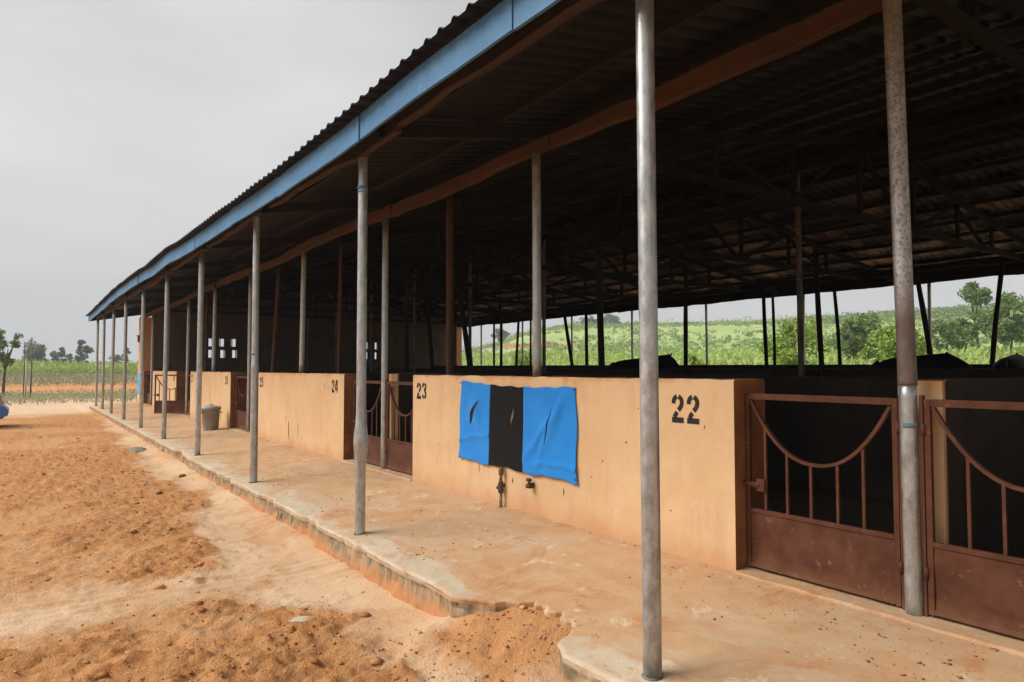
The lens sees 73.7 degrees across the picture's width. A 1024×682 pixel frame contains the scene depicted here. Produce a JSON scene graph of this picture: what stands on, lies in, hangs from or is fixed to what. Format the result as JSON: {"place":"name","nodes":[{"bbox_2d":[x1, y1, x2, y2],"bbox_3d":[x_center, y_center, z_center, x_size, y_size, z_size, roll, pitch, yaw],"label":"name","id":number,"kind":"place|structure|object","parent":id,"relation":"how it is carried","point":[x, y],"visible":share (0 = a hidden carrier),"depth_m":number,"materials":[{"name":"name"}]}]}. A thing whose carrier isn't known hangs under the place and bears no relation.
{"place":"outdoors","nodes":[
{"label":"outdoors","id":0,"kind":"place"},
{"bbox_2d":[0,375,571,681],"bbox_3d":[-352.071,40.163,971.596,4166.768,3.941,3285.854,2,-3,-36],"label":"ground","id":1,"kind":"structure","parent":0,"point":[285,561],"depth_m":5.76,"materials":[{"name":"soil"}]},
{"bbox_2d":[0,393,8,418],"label":"parked car","id":2,"kind":"object","parent":1,"relation":"on","point":[4,410],"visible":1,"depth_m":21.31,"materials":[{"name":"paint"}]},
{"bbox_2d":[0,328,23,394],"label":"sapling","id":3,"kind":"object","parent":1,"relation":"on","point":[5,359],"visible":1,"depth_m":46.45,"materials":[{"name":"green plant"}]},
{"bbox_2d":[23,342,24,394],"bbox_3d":[-32.545,2.039,45.527,0.096,3.901,0.070,2,-3,-36],"label":"stake","id":4,"kind":"object","parent":1,"relation":"on","point":[24,368],"visible":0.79,"depth_m":45.52,"materials":[{"name":"metal"}]},
{"bbox_2d":[24,359,26,395],"bbox_3d":[-31.295,2.535,43.940,0.116,2.802,0.090,2,-3,-36],"label":"stake","id":5,"kind":"object","parent":1,"relation":"on","point":[25,375],"visible":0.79,"depth_m":43.94,"materials":[{"name":"beige wood"}]},
{"bbox_2d":[29,337,32,397],"bbox_3d":[-30.499,1.837,43.306,0.116,4.151,0.090,2,-3,-36],"label":"pole","id":6,"kind":"object","parent":1,"relation":"on","point":[31,365],"visible":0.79,"depth_m":43.29,"materials":[{"name":"metal"}]},
{"bbox_2d":[21,339,58,362],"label":"tree","id":7,"kind":"object","parent":1,"relation":"on","point":[38,353],"visible":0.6,"depth_m":154.93,"materials":[{"name":"green plant"}]},
{"bbox_2d":[50,353,59,361],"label":"tree","id":8,"kind":"object","parent":1,"relation":"on","point":[55,356],"visible":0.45,"depth_m":155.97,"materials":[{"name":"green plant"}]},
{"bbox_2d":[57,347,68,361],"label":"tree","id":9,"kind":"object","parent":1,"relation":"on","point":[62,353],"visible":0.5,"depth_m":162.54,"materials":[{"name":"green plant"}]},
{"bbox_2d":[0,370,136,386],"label":"weeds","id":10,"kind":"object","parent":1,"relation":"on","point":[75,378],"visible":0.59,"depth_m":68.92,"materials":[{"name":"green plant"}]},
{"bbox_2d":[0,357,137,375],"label":"tall grass","id":11,"kind":"structure","parent":1,"relation":"on","point":[66,367],"depth_m":90.13,"materials":[{"name":"green plant"}]},
{"bbox_2d":[1,388,136,404],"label":"dry weeds","id":12,"kind":"object","parent":1,"relation":"on","point":[59,398],"visible":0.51,"depth_m":40.31,"materials":[{"name":"green plant"}]},
{"bbox_2d":[64,353,73,362],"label":"tree","id":13,"kind":"object","parent":1,"relation":"on","point":[70,357],"visible":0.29,"depth_m":171.80,"materials":[{"name":"green plant"}]},
{"bbox_2d":[74,339,94,362],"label":"tree","id":14,"kind":"object","parent":1,"relation":"on","point":[86,349],"visible":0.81,"depth_m":156.30,"materials":[{"name":"green plant"}]},
{"bbox_2d":[108,354,122,362],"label":"tree","id":15,"kind":"object","parent":1,"relation":"on","point":[117,357],"visible":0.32,"depth_m":181.45,"materials":[{"name":"green plant"}]},
{"bbox_2d":[121,348,131,361],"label":"tree","id":16,"kind":"object","parent":1,"relation":"on","point":[128,352],"visible":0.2,"depth_m":178.53,"materials":[{"name":"green plant"}]},
{"bbox_2d":[127,447,146,451],"bbox_3d":[-8.482,2.466,15.492,0.560,0.133,1.240,2,-3,-36],"label":"gravel heap","id":17,"kind":"object","parent":1,"relation":"on","point":[140,449],"visible":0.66,"depth_m":15.30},
{"bbox_2d":[154,583,165,588],"bbox_3d":[-3.039,2.118,5.893,0.090,0.052,0.068,2,-3,-35],"label":"soil lump","id":18,"kind":"object","parent":1,"relation":"on","point":[160,585],"visible":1,"depth_m":5.87,"materials":[{"name":"orange soil"}]},
{"bbox_2d":[0,420,567,681],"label":"soil clods","id":19,"kind":"object","parent":1,"relation":"on","point":[376,660],"visible":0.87,"depth_m":4.72,"materials":[{"name":"brown soil"}]},
{"bbox_2d":[288,616,311,621],"bbox_3d":[-1.556,2.052,5.033,0.165,0.034,0.114,0,-2,0],"label":"concrete chip","id":20,"kind":"object","parent":1,"relation":"on","point":[300,618],"visible":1,"depth_m":5.01,"materials":[{"name":"beige concrete"}]},
{"bbox_2d":[510,349,532,364],"bbox_3d":[0.690,1.760,44.075,2.271,2.571,1.849,2,-3,-36],"label":"bush","id":21,"kind":"object","parent":1,"relation":"on","point":[526,357],"visible":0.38,"depth_m":43.82,"materials":[{"name":"green plant"}]},
{"bbox_2d":[688,354,705,364],"bbox_3d":[8.482,1.584,31.856,1.467,1.966,1.657,-2,-3,33],"label":"bush","id":22,"kind":"object","parent":1,"relation":"on","point":[692,359],"visible":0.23,"depth_m":31.75,"materials":[{"name":"green plant"}]},
{"bbox_2d":[462,343,1023,365],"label":"field crop","id":23,"kind":"object","parent":1,"relation":"on","point":[755,357],"visible":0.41,"depth_m":77.14,"materials":[{"name":"green plant"}]},
{"bbox_2d":[756,316,830,364],"bbox_3d":[13.167,0.663,31.491,3.440,3.836,3.284,0,-2,3],"label":"bush","id":24,"kind":"object","parent":1,"relation":"on","point":[786,354],"visible":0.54,"depth_m":31.17,"materials":[{"name":"green plant"}]},
{"bbox_2d":[856,321,935,361],"bbox_3d":[17.946,0.691,31.325,3.212,3.270,2.706,0,-2,2],"label":"bush","id":25,"kind":"object","parent":1,"relation":"on","point":[884,341],"visible":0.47,"depth_m":31.16,"materials":[{"name":"green plant"}]},
{"bbox_2d":[0,0,1023,362],"label":"sky","id":26,"kind":"structure","parent":0,"point":[126,125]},
{"bbox_2d":[90,401,1023,681],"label":"pavement","id":27,"kind":"structure","parent":0,"point":[566,573],"depth_m":5.17,"materials":[{"name":"beige concrete"}]},
{"bbox_2d":[201,404,222,429],"bbox_3d":[-7.591,1.907,17.205,0.493,0.655,0.493,0,-2,9],"label":"dustbin","id":28,"kind":"object","parent":27,"relation":"on","point":[210,415],"visible":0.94,"depth_m":17.04,"materials":[{"name":"grey plastic"}]},
{"bbox_2d":[496,466,504,507],"bbox_3d":[-0.127,1.598,7.461,0.076,0.455,0.098,2,-3,-36],"label":"standpipe","id":29,"kind":"object","parent":27,"relation":"on","point":[500,486],"visible":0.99,"depth_m":7.43,"materials":[{"name":"gold metal"}]},
{"bbox_2d":[106,409,997,681],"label":"grit","id":30,"kind":"object","parent":27,"relation":"on","point":[958,677],"visible":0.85,"depth_m":4.08,"materials":[{"name":"gravel"}]},
{"bbox_2d":[86,0,1023,681],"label":"stable","id":31,"kind":"structure","parent":27,"relation":"on","point":[536,164],"depth_m":8.41,"materials":[{"name":"metal"}]},
{"bbox_2d":[137,373,139,393],"bbox_3d":[-16.682,1.877,30.481,0.037,0.977,0.974,2,-3,-36],"label":"wall cloth","id":32,"kind":"object","parent":31,"relation":"hanging from","point":[138,384],"depth_m":30.48,"materials":[{"name":"blue fabric"}]},
{"bbox_2d":[458,381,577,484],"bbox_3d":[-0.018,0.922,7.349,0.064,0.963,2.153,2,-3,-36],"label":"wall cloth","id":33,"kind":"object","parent":31,"relation":"hanging from","point":[489,435],"depth_m":7.20,"materials":[{"name":"blue fabric"}]},
{"bbox_2d":[525,478,534,488],"bbox_3d":[0.186,1.464,7.029,0.101,0.110,0.072,2,-3,-36],"label":"wall tap","id":34,"kind":"object","parent":31,"relation":"attached to","point":[529,485],"depth_m":7.00,"materials":[{"name":"brown metal"}]},
{"bbox_2d":[608,353,680,368],"bbox_3d":[4.337,1.220,22.355,0.648,1.626,3.391,2,-3,-36],"label":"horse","id":35,"kind":"object","parent":27,"relation":"on","point":[667,361],"visible":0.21,"depth_m":22.23},
{"bbox_2d":[870,351,971,368],"bbox_3d":[9.357,0.990,15.215,0.630,1.501,2.744,2,-3,-36],"label":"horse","id":36,"kind":"object","parent":27,"relation":"on","point":[946,360],"visible":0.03,"depth_m":15.01},
{"bbox_2d":[992,353,1023,368],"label":"horse","id":37,"kind":"object","parent":27,"relation":"on","point":[1015,361],"visible":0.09,"depth_m":13.81},
{"bbox_2d":[464,312,1023,365],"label":"hill","id":38,"kind":"structure","parent":0,"point":[723,330],"depth_m":186.92,"materials":[{"name":"green plant"}]},
{"bbox_2d":[490,328,510,341],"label":"tree","id":39,"kind":"object","parent":38,"relation":"on","point":[505,333],"visible":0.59,"depth_m":268.63,"materials":[{"name":"green plant"}]},
{"bbox_2d":[579,315,595,323],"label":"tree","id":40,"kind":"object","parent":38,"relation":"on","point":[592,319],"visible":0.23,"depth_m":291.90,"materials":[{"name":"green plant"}]},
{"bbox_2d":[593,313,620,324],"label":"tree","id":41,"kind":"object","parent":38,"relation":"on","point":[610,318],"visible":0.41,"depth_m":284.98,"materials":[{"name":"green plant"}]},
{"bbox_2d":[462,303,1023,354],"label":"hill scrub","id":42,"kind":"object","parent":38,"relation":"on","point":[747,343],"visible":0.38,"depth_m":178.55,"materials":[{"name":"green plant"}]},
{"bbox_2d":[511,302,1023,337],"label":"ridge scrub","id":43,"kind":"object","parent":38,"relation":"on","point":[947,310],"visible":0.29,"depth_m":209.03,"materials":[{"name":"green plant"}]},
{"bbox_2d":[827,327,870,351],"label":"tree","id":44,"kind":"object","parent":38,"relation":"on","point":[832,340],"visible":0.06,"depth_m":108.01,"materials":[{"name":"green plant"}]},
{"bbox_2d":[832,312,892,363],"bbox_3d":[31.823,-0.119,61.995,5.270,5.252,5.845,0,-2,7],"label":"tree","id":45,"kind":"object","parent":38,"relation":"on","point":[855,332],"visible":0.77,"depth_m":61.30,"materials":[{"name":"green plant"}]},
{"bbox_2d":[923,319,978,351],"bbox_3d":[42.020,-0.039,65.488,3.675,4.408,4.499,2,-3,-36],"label":"tree","id":46,"kind":"object","parent":38,"relation":"on","point":[947,334],"visible":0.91,"depth_m":64.89,"materials":[{"name":"green plant"}]},
{"bbox_2d":[953,281,993,355],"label":"tree","id":47,"kind":"object","parent":38,"relation":"on","point":[971,292],"visible":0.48,"depth_m":69.13,"materials":[{"name":"green plant"}]},
{"bbox_2d":[974,291,1023,353],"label":"tree","id":48,"kind":"object","parent":38,"relation":"on","point":[1011,329],"visible":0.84,"depth_m":64.01,"materials":[{"name":"green plant"}]}
]}

